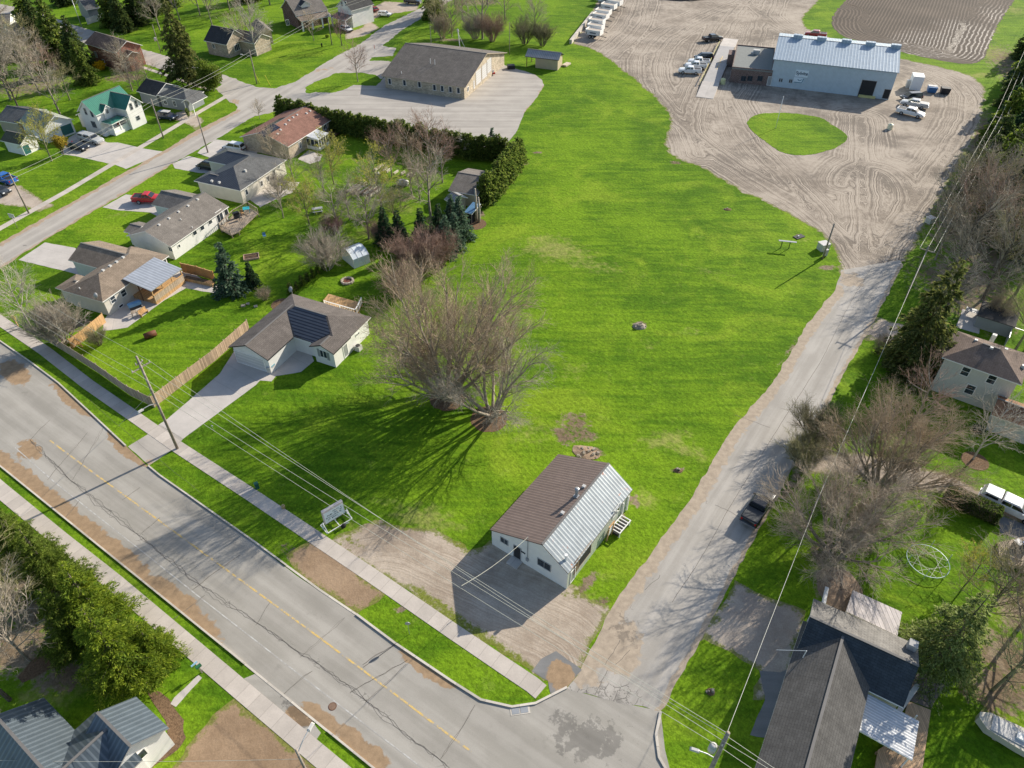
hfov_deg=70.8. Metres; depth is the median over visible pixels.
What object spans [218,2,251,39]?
bare tree
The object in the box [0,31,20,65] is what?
evergreen tree
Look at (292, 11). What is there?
brick house
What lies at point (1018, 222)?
bare tree
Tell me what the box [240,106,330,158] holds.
bungalow
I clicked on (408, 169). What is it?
bare tree
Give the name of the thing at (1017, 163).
bare tree
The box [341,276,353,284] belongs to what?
fire pit
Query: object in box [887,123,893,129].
storage tank
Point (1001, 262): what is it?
bare tree
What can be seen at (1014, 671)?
bare tree
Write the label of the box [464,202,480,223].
playset
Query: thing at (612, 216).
ground
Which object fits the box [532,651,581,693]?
corner apron
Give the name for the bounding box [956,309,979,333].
patio
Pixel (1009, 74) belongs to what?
evergreen tree
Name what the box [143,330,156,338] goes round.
log roll
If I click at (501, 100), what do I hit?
parking lot
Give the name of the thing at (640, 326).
rubble pile
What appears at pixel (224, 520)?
kerb
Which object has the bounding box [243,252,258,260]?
raised bed
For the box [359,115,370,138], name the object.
cedar shrub
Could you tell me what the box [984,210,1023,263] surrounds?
evergreen tree
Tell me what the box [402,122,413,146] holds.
cedar shrub
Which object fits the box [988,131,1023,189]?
bare tree
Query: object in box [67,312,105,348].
board fence
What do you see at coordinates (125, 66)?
bare tree
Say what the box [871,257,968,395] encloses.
spruce tree
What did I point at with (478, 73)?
garage door
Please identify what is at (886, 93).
door
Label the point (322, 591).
kerb
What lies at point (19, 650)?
bare tree
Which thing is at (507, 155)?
cedar shrub
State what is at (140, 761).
power line
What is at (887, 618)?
back platform
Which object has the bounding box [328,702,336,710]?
manhole cover
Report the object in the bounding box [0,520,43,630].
bare tree
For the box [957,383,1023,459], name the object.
bare tree
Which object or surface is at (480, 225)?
mulch bed
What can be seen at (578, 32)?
block wall
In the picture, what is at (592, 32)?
dump trailer
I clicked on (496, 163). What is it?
cedar shrub
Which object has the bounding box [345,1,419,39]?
court driveway
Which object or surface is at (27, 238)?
street
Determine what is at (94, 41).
brick house
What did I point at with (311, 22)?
bare tree
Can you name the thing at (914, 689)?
deck bench
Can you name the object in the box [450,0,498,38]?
bare tree
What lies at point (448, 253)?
bare shrub
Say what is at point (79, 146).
power line
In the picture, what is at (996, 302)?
bare shrub
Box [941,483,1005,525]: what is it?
clipped hedge
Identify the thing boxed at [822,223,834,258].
utility pole
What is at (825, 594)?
white plank
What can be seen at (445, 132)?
cedar shrub
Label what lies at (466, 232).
spruce tree
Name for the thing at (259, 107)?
bare tree
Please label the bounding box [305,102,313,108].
cedar shrub
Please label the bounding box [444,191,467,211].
garden shed
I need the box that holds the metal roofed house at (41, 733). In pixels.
[0,697,174,767]
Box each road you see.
[0,0,450,115]
[0,342,668,767]
[567,260,902,710]
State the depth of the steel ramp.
120.67 m
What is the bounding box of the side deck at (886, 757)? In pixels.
[875,702,930,767]
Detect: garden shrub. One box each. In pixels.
[49,134,68,154]
[92,60,106,69]
[184,108,189,116]
[973,424,986,434]
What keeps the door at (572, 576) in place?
in the store building at (562, 513)
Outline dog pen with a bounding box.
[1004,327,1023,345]
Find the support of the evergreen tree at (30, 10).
on the ground at (612, 216)
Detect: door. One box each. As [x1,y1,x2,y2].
[21,145,31,155]
[59,123,74,135]
[215,209,223,222]
[234,350,266,371]
[342,343,348,357]
[476,67,481,85]
[482,63,487,79]
[486,56,491,73]
[513,544,520,560]
[570,567,575,583]
[574,557,579,573]
[577,540,591,569]
[766,76,772,85]
[857,79,876,95]
[882,89,890,98]
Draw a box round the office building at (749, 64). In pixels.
[726,44,774,85]
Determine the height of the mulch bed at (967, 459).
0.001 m
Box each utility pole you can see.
[9,172,29,213]
[131,356,178,448]
[150,99,163,137]
[197,115,208,152]
[240,50,257,83]
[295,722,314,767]
[326,7,331,44]
[509,22,509,54]
[690,731,729,767]
[799,494,820,539]
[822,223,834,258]
[904,246,934,298]
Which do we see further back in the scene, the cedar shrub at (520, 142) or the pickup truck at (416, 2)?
the pickup truck at (416, 2)
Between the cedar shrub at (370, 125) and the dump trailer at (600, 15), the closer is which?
the cedar shrub at (370, 125)
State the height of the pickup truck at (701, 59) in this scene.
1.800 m
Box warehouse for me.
[771,33,901,99]
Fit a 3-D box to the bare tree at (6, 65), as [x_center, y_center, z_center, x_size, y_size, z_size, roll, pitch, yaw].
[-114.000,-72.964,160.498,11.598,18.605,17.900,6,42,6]
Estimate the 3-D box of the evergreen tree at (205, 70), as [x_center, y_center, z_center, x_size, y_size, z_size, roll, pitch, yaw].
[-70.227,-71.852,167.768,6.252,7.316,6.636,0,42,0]
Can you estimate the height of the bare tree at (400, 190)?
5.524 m
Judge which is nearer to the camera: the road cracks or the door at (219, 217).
the road cracks
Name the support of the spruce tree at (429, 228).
on the ground at (612, 216)
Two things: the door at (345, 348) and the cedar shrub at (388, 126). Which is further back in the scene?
the cedar shrub at (388, 126)
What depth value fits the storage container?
171.06 m
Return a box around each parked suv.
[156,110,178,120]
[195,159,211,170]
[222,141,246,150]
[694,52,713,59]
[900,91,923,98]
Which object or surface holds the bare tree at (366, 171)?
on the ground at (612, 216)
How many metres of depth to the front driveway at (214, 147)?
146.24 m
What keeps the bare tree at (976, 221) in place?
on the ground at (612, 216)
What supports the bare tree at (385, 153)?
on the ground at (612, 216)
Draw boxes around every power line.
[0,759,285,761]
[1,299,146,386]
[2,294,130,369]
[3,277,145,358]
[14,105,151,177]
[15,102,149,172]
[133,371,725,735]
[139,361,724,731]
[150,361,723,741]
[151,389,717,745]
[461,537,527,585]
[727,736,773,767]
[728,497,818,729]
[820,253,925,493]
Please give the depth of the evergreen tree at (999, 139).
130.07 m
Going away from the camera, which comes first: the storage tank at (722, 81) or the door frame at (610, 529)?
the door frame at (610, 529)
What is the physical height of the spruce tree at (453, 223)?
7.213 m
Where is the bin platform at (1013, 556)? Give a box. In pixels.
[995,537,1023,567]
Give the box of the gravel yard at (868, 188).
[573,0,986,273]
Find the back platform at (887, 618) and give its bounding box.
[845,590,901,635]
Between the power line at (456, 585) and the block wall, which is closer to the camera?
the power line at (456, 585)
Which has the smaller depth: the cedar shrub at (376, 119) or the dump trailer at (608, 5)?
the cedar shrub at (376, 119)
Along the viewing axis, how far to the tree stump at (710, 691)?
62.81 m
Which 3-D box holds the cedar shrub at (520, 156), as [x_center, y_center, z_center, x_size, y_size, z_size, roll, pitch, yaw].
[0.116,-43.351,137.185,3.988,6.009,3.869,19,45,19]
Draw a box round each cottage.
[136,78,179,106]
[157,86,206,114]
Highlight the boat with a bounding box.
[975,712,1023,756]
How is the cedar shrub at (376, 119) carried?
on the ground at (612, 216)
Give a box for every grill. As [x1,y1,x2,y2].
[127,300,141,310]
[232,211,239,218]
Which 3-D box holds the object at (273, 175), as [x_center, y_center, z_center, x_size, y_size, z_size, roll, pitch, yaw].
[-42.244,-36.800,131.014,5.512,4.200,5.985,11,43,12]
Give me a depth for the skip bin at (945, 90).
169.29 m
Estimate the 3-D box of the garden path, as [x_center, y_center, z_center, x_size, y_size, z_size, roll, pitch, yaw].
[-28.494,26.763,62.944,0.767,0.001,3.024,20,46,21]
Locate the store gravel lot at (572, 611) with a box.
[333,520,609,687]
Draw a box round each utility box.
[816,240,830,251]
[924,215,935,223]
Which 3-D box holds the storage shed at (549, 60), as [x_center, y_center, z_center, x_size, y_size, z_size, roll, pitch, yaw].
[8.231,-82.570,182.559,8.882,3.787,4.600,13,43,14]
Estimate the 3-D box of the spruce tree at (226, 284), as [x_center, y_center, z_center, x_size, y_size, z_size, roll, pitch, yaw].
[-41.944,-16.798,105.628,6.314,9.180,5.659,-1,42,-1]
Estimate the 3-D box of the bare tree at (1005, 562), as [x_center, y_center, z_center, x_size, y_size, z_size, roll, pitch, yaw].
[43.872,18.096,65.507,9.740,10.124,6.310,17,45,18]
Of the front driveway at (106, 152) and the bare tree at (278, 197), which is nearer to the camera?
the bare tree at (278, 197)
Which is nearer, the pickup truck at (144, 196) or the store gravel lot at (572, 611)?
the store gravel lot at (572, 611)
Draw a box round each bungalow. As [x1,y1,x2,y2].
[0,13,14,32]
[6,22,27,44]
[55,241,185,315]
[76,0,99,17]
[123,189,229,259]
[194,148,286,203]
[228,286,370,372]
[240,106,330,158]
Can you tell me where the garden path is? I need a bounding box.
[171,675,200,706]
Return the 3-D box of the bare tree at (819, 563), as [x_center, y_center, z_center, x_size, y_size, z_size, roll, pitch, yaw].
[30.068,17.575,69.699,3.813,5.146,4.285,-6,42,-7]
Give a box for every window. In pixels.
[109,295,116,303]
[120,288,126,297]
[137,747,148,758]
[234,43,239,51]
[319,349,327,358]
[500,536,507,545]
[537,557,550,571]
[612,502,620,518]
[959,366,971,376]
[963,384,976,395]
[985,375,997,384]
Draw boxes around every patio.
[103,271,222,330]
[250,182,298,206]
[298,150,320,163]
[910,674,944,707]
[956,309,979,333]
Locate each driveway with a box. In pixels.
[0,184,53,211]
[19,242,78,274]
[61,134,162,168]
[103,194,157,215]
[159,351,313,438]
[172,699,314,767]
[173,156,209,172]
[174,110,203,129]
[198,139,256,157]
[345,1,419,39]
[701,580,805,699]
[792,452,1022,523]
[864,317,903,340]
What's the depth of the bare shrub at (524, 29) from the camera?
194.25 m
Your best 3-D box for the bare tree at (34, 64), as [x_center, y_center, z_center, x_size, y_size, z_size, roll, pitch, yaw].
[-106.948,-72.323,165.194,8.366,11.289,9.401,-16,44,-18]
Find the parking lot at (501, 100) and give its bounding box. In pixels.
[299,65,543,141]
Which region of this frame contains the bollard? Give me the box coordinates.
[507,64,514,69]
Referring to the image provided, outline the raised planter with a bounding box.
[184,275,213,286]
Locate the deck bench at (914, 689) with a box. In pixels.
[897,684,919,711]
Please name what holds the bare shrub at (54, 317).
on the ground at (612, 216)
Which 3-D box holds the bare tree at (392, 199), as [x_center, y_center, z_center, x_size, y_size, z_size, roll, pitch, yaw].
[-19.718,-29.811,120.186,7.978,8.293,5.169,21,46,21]
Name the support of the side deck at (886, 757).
on the ground at (612, 216)
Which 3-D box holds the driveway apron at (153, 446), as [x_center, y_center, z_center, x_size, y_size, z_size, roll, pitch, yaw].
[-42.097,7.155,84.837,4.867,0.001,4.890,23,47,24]
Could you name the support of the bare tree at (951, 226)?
on the ground at (612, 216)
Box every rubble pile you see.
[572,445,599,459]
[632,322,646,329]
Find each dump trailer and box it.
[585,26,605,38]
[587,22,606,32]
[588,16,607,26]
[592,11,611,21]
[595,7,613,17]
[601,1,619,11]
[607,0,624,7]
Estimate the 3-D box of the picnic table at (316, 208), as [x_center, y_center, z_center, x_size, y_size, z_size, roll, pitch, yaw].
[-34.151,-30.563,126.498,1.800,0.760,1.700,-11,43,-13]
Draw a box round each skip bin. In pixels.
[927,84,937,92]
[940,86,950,94]
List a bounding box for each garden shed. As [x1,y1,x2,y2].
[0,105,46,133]
[0,130,38,155]
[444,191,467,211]
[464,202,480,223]
[973,301,1019,336]
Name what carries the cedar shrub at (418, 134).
on the ground at (612, 216)
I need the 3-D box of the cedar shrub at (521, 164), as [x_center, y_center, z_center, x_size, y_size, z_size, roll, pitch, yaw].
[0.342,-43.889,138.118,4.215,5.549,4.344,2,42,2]
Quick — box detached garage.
[18,107,75,142]
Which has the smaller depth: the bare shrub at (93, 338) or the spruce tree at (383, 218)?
the bare shrub at (93, 338)
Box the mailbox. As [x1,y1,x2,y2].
[191,661,202,672]
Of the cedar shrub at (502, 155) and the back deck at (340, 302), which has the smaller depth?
the back deck at (340, 302)
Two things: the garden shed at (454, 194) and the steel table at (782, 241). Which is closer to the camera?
the steel table at (782, 241)
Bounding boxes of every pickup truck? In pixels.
[0,171,18,185]
[76,130,104,144]
[130,191,157,204]
[403,0,421,4]
[678,65,701,74]
[685,60,706,69]
[688,56,709,63]
[701,33,722,42]
[739,486,775,528]
[804,29,826,36]
[895,105,925,118]
[900,98,929,109]
[979,483,1023,523]
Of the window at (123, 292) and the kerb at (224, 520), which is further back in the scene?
the window at (123, 292)
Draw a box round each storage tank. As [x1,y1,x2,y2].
[720,78,725,84]
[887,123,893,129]
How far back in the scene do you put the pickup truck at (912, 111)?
158.91 m
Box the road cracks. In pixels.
[30,257,877,766]
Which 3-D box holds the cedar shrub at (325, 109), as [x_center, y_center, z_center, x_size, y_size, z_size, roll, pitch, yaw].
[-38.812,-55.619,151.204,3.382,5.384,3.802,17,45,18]
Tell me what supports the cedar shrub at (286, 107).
on the ground at (612, 216)
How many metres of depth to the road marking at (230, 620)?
67.59 m
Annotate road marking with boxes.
[15,447,422,767]
[50,440,471,752]
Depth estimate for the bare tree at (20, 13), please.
177.88 m
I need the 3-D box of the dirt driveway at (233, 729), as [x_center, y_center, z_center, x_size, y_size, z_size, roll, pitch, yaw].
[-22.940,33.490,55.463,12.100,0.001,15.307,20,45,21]
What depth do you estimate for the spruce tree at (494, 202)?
128.50 m
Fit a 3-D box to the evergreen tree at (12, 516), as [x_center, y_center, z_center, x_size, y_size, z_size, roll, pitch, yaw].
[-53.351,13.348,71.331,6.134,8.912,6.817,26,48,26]
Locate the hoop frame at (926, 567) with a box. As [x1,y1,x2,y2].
[906,540,951,578]
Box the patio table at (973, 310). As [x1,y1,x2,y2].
[964,307,978,313]
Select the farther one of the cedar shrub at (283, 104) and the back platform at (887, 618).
the cedar shrub at (283, 104)
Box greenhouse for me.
[342,242,369,268]
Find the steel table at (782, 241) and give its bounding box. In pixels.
[779,240,796,248]
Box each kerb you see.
[0,340,126,445]
[0,465,244,663]
[148,465,286,565]
[244,663,327,731]
[286,565,356,614]
[327,730,374,767]
[356,613,566,707]
[655,711,666,767]
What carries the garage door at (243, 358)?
in the bungalow at (281, 333)
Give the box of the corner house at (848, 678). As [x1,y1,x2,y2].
[755,599,918,767]
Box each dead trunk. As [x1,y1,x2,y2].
[474,188,477,221]
[477,197,481,222]
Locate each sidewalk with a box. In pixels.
[0,95,229,230]
[0,314,546,697]
[0,479,350,767]
[142,66,210,90]
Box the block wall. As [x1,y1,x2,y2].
[569,11,592,43]
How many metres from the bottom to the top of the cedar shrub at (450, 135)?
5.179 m
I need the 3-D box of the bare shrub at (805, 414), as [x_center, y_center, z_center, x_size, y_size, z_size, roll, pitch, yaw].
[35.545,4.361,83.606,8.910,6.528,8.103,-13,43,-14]
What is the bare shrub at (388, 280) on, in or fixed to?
on the ground at (612, 216)
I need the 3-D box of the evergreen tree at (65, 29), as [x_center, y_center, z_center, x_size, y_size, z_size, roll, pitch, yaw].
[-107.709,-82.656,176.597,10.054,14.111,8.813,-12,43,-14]
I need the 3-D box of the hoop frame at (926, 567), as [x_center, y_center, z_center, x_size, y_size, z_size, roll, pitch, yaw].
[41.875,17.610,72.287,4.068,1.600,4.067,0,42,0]
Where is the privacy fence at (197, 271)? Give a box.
[179,262,213,279]
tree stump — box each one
[673,467,682,472]
[705,688,714,695]
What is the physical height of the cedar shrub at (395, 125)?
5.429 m
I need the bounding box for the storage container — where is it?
[905,72,924,90]
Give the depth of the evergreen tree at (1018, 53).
187.66 m
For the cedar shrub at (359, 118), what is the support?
on the ground at (612, 216)
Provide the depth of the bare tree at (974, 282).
98.14 m
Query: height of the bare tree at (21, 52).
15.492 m
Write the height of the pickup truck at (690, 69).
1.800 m
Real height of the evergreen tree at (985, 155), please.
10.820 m
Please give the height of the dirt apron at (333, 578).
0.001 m
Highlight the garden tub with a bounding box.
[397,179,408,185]
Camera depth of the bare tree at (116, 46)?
173.81 m
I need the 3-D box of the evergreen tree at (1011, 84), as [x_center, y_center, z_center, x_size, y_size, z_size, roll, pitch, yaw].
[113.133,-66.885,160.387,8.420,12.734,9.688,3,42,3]
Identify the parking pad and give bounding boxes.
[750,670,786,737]
[999,517,1023,537]
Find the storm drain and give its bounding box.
[510,706,529,715]
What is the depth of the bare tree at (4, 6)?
201.89 m
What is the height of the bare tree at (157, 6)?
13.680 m
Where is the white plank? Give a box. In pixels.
[822,586,828,603]
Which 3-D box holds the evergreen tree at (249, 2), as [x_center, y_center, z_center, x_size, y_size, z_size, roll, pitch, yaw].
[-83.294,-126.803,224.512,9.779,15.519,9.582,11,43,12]
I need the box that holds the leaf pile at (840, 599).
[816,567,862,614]
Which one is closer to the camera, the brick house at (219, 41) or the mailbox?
the mailbox
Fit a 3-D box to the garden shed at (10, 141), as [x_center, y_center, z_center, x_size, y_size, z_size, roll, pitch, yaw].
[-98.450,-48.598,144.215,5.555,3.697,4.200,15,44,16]
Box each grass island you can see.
[305,73,380,92]
[747,113,847,154]
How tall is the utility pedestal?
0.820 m
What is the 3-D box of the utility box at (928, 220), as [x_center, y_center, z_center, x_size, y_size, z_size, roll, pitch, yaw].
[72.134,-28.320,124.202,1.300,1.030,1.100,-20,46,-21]
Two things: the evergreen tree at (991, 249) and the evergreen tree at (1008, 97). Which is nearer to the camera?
the evergreen tree at (991, 249)
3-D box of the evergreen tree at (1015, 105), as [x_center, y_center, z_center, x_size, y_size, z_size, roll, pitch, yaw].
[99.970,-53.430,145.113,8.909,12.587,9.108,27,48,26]
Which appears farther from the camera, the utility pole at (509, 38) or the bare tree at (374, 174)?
the utility pole at (509, 38)
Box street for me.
[0,88,274,267]
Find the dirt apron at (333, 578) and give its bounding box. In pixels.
[286,542,384,612]
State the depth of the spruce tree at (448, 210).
120.10 m
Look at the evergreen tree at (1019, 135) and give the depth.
132.01 m
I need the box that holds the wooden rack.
[611,515,630,537]
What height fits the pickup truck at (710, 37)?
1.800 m
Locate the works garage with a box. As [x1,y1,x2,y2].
[381,43,506,98]
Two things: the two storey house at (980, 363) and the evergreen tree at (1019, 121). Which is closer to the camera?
the two storey house at (980, 363)
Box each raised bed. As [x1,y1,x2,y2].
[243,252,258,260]
[360,186,373,194]
[366,186,380,196]
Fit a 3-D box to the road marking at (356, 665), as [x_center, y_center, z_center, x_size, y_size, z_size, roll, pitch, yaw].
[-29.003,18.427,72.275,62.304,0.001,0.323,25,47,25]
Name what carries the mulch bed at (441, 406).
on the ground at (612, 216)
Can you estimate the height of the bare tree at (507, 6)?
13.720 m
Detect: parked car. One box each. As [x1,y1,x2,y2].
[0,185,11,196]
[66,140,89,151]
[340,25,353,31]
[372,5,378,11]
[377,10,392,16]
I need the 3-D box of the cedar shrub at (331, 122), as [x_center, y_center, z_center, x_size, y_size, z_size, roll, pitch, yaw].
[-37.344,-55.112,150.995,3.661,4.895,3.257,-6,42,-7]
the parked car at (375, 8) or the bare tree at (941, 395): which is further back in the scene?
the parked car at (375, 8)
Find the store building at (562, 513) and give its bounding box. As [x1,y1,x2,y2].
[490,454,632,588]
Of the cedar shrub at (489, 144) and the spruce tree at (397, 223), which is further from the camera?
the cedar shrub at (489, 144)
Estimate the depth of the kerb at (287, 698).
62.47 m
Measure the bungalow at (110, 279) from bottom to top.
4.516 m
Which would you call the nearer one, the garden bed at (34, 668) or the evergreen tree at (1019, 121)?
the garden bed at (34, 668)
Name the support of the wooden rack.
on the ground at (612, 216)
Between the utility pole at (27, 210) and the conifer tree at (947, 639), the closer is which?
the conifer tree at (947, 639)
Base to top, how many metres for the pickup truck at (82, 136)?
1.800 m
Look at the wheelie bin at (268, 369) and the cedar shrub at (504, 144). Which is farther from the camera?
the cedar shrub at (504, 144)
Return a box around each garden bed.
[17,651,54,682]
[148,689,185,767]
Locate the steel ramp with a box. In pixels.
[793,234,804,238]
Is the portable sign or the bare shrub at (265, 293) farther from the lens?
the bare shrub at (265, 293)
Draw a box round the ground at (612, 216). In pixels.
[0,0,1023,767]
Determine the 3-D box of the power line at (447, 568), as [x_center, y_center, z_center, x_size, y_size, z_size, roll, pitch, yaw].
[-12.610,11.302,62.089,65.484,1.312,0.026,24,47,25]
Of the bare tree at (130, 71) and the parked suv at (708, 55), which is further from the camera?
the parked suv at (708, 55)
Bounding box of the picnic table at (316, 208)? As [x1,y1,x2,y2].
[312,206,322,213]
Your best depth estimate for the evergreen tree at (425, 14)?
212.59 m
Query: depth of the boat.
59.50 m
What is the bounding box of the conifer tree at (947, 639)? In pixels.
[897,592,998,715]
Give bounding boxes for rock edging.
[241,302,257,307]
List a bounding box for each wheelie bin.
[266,366,271,373]
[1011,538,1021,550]
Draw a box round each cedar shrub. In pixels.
[272,94,281,116]
[278,97,285,113]
[283,98,292,110]
[286,282,295,294]
[290,101,295,109]
[293,281,299,290]
[295,98,303,107]
[298,274,305,286]
[303,272,310,281]
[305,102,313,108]
[309,268,316,277]
[314,264,321,273]
[316,106,324,114]
[321,105,329,128]
[326,110,335,131]
[331,109,341,132]
[337,109,349,134]
[343,111,353,134]
[347,115,359,136]
[355,112,365,137]
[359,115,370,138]
[365,116,376,140]
[370,116,384,141]
[377,119,387,142]
[384,120,394,142]
[391,119,401,143]
[394,118,406,145]
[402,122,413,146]
[408,124,419,147]
[414,122,424,148]
[419,127,430,148]
[424,127,438,151]
[432,130,440,153]
[437,128,449,154]
[443,130,454,156]
[448,130,461,156]
[455,132,469,157]
[459,132,477,160]
[470,136,483,159]
[475,134,489,160]
[476,173,494,207]
[478,169,498,202]
[483,137,497,161]
[489,133,502,158]
[489,160,508,189]
[490,169,506,197]
[491,166,507,194]
[496,157,511,188]
[498,153,515,184]
[499,137,508,154]
[501,151,517,180]
[503,146,518,176]
[508,142,523,169]
[508,143,522,173]
[512,136,529,163]
[513,141,523,166]
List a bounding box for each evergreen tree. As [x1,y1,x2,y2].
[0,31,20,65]
[0,508,64,582]
[1,508,21,552]
[10,0,36,28]
[13,526,106,608]
[20,0,51,58]
[31,587,85,675]
[33,0,67,69]
[49,0,76,7]
[54,561,149,663]
[58,15,95,74]
[68,37,101,86]
[70,603,175,710]
[94,0,113,28]
[106,0,138,33]
[123,0,154,27]
[127,620,192,693]
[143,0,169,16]
[158,0,181,7]
[195,60,222,90]
[232,0,260,3]
[419,0,448,21]
[950,149,996,206]
[963,133,1006,179]
[964,169,1009,218]
[966,162,1023,234]
[970,113,1016,156]
[975,86,1023,144]
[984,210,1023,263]
[987,83,1023,123]
[990,60,1023,106]
[997,123,1023,153]
[997,136,1023,170]
[1002,56,1023,88]
[1009,34,1023,60]
[1011,60,1019,69]
[1013,112,1023,132]
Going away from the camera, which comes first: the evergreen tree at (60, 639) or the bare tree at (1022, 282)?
the evergreen tree at (60, 639)
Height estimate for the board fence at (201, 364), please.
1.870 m
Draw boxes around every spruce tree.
[157,0,204,89]
[210,242,252,300]
[243,260,263,290]
[373,207,393,251]
[388,210,410,248]
[394,225,411,258]
[411,208,427,244]
[426,224,437,261]
[430,203,445,234]
[437,215,458,262]
[441,194,455,226]
[448,195,477,243]
[449,212,467,254]
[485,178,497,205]
[488,127,494,138]
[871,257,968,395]
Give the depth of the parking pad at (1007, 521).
76.22 m
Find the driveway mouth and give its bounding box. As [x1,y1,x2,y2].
[244,674,320,738]
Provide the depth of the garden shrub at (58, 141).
141.51 m
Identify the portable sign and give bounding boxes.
[320,499,351,533]
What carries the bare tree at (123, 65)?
on the ground at (612, 216)
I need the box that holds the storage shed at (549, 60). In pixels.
[525,48,563,70]
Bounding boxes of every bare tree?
[0,0,12,13]
[0,11,40,64]
[0,17,14,73]
[0,17,39,74]
[0,24,51,94]
[0,25,23,99]
[0,27,29,105]
[0,257,46,324]
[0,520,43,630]
[0,553,62,661]
[0,621,18,709]
[14,100,60,160]
[15,47,73,113]
[17,25,44,78]
[27,41,63,92]
[43,56,78,99]
[98,32,140,73]
[109,46,140,90]
[112,51,134,79]
[119,60,150,88]
[129,49,160,77]
[133,0,161,29]
[170,0,189,19]
[200,0,223,24]
[215,0,273,55]
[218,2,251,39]
[247,99,266,117]
[253,121,284,156]
[256,172,296,217]
[271,138,307,178]
[276,168,324,224]
[298,10,322,39]
[299,148,338,192]
[304,126,350,183]
[309,170,358,232]
[326,168,356,219]
[329,5,351,45]
[334,174,389,238]
[339,36,369,81]
[348,138,402,208]
[349,148,386,199]
[350,241,555,407]
[363,118,401,177]
[374,181,415,213]
[389,117,433,164]
[389,177,411,204]
[390,148,425,195]
[395,136,450,216]
[397,103,458,171]
[397,153,434,199]
[403,296,565,433]
[420,0,448,32]
[421,129,453,182]
[434,0,468,36]
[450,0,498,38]
[454,0,470,19]
[497,0,518,18]
[517,0,552,23]
[754,427,955,605]
[794,372,1002,518]
[804,546,848,582]
[876,382,951,448]
[893,346,972,430]
[916,177,1022,278]
[919,246,1003,310]
[926,188,993,260]
[930,147,1011,233]
[939,137,1009,204]
[940,188,1023,300]
[946,536,1023,624]
[955,144,1023,250]
[955,538,1013,586]
[957,132,1023,216]
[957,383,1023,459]
[958,183,1023,270]
[959,153,1023,260]
[967,520,1023,598]
[967,535,1023,631]
[971,154,1023,235]
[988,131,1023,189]
[990,198,1023,295]
[990,615,1023,706]
[991,273,1023,349]
[1005,571,1023,665]
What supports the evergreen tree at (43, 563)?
on the ground at (612, 216)
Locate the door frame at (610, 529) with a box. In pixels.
[606,520,614,541]
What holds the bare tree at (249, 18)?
on the ground at (612, 216)
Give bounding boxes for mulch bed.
[271,298,285,308]
[429,395,464,410]
[467,219,485,229]
[470,406,507,431]
[961,452,988,469]
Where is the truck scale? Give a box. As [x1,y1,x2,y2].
[696,38,737,98]
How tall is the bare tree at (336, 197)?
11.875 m
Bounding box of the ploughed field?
[831,0,1013,63]
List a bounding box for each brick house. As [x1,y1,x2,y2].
[84,31,145,70]
[203,25,271,57]
[252,18,273,43]
[280,0,331,31]
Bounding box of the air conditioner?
[354,344,361,351]
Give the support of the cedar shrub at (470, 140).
on the ground at (612, 216)
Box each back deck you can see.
[218,202,258,237]
[323,294,362,313]
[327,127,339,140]
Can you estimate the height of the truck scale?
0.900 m
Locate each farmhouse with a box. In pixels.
[76,85,146,136]
[331,0,373,27]
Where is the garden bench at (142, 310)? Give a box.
[137,306,148,316]
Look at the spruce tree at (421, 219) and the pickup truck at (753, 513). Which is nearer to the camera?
the pickup truck at (753, 513)
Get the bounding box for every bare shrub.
[3,288,92,346]
[80,325,106,345]
[254,286,270,300]
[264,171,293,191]
[290,222,353,270]
[317,211,345,235]
[361,216,392,243]
[375,258,422,295]
[378,219,449,273]
[405,226,459,269]
[428,14,459,38]
[460,10,490,39]
[474,9,508,41]
[508,14,541,44]
[530,21,559,46]
[770,424,837,473]
[782,388,854,444]
[873,330,896,352]
[983,291,1021,318]
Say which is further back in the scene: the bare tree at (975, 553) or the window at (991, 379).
the window at (991, 379)
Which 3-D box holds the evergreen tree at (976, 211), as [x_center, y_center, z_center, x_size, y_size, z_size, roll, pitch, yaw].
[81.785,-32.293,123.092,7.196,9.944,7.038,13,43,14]
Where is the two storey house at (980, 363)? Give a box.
[931,331,1023,443]
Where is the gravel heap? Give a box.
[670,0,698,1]
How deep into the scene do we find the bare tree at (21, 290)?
97.95 m
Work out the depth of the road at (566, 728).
67.49 m
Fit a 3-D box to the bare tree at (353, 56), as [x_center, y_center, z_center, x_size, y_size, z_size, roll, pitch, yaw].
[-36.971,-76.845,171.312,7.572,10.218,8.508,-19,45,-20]
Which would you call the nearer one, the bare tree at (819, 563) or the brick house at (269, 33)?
the bare tree at (819, 563)
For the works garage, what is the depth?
170.15 m
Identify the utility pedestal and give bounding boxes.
[253,481,259,489]
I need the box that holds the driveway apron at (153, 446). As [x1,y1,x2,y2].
[128,425,182,464]
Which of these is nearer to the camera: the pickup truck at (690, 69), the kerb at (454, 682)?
the kerb at (454, 682)
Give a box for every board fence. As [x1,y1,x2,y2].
[49,337,154,406]
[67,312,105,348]
[85,13,101,23]
[148,319,248,406]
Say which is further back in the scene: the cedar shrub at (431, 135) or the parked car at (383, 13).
the parked car at (383, 13)
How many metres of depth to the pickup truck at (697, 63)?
181.40 m
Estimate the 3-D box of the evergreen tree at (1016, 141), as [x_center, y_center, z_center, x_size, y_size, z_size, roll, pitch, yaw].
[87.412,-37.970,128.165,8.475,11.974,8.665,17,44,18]
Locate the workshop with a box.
[448,168,484,205]

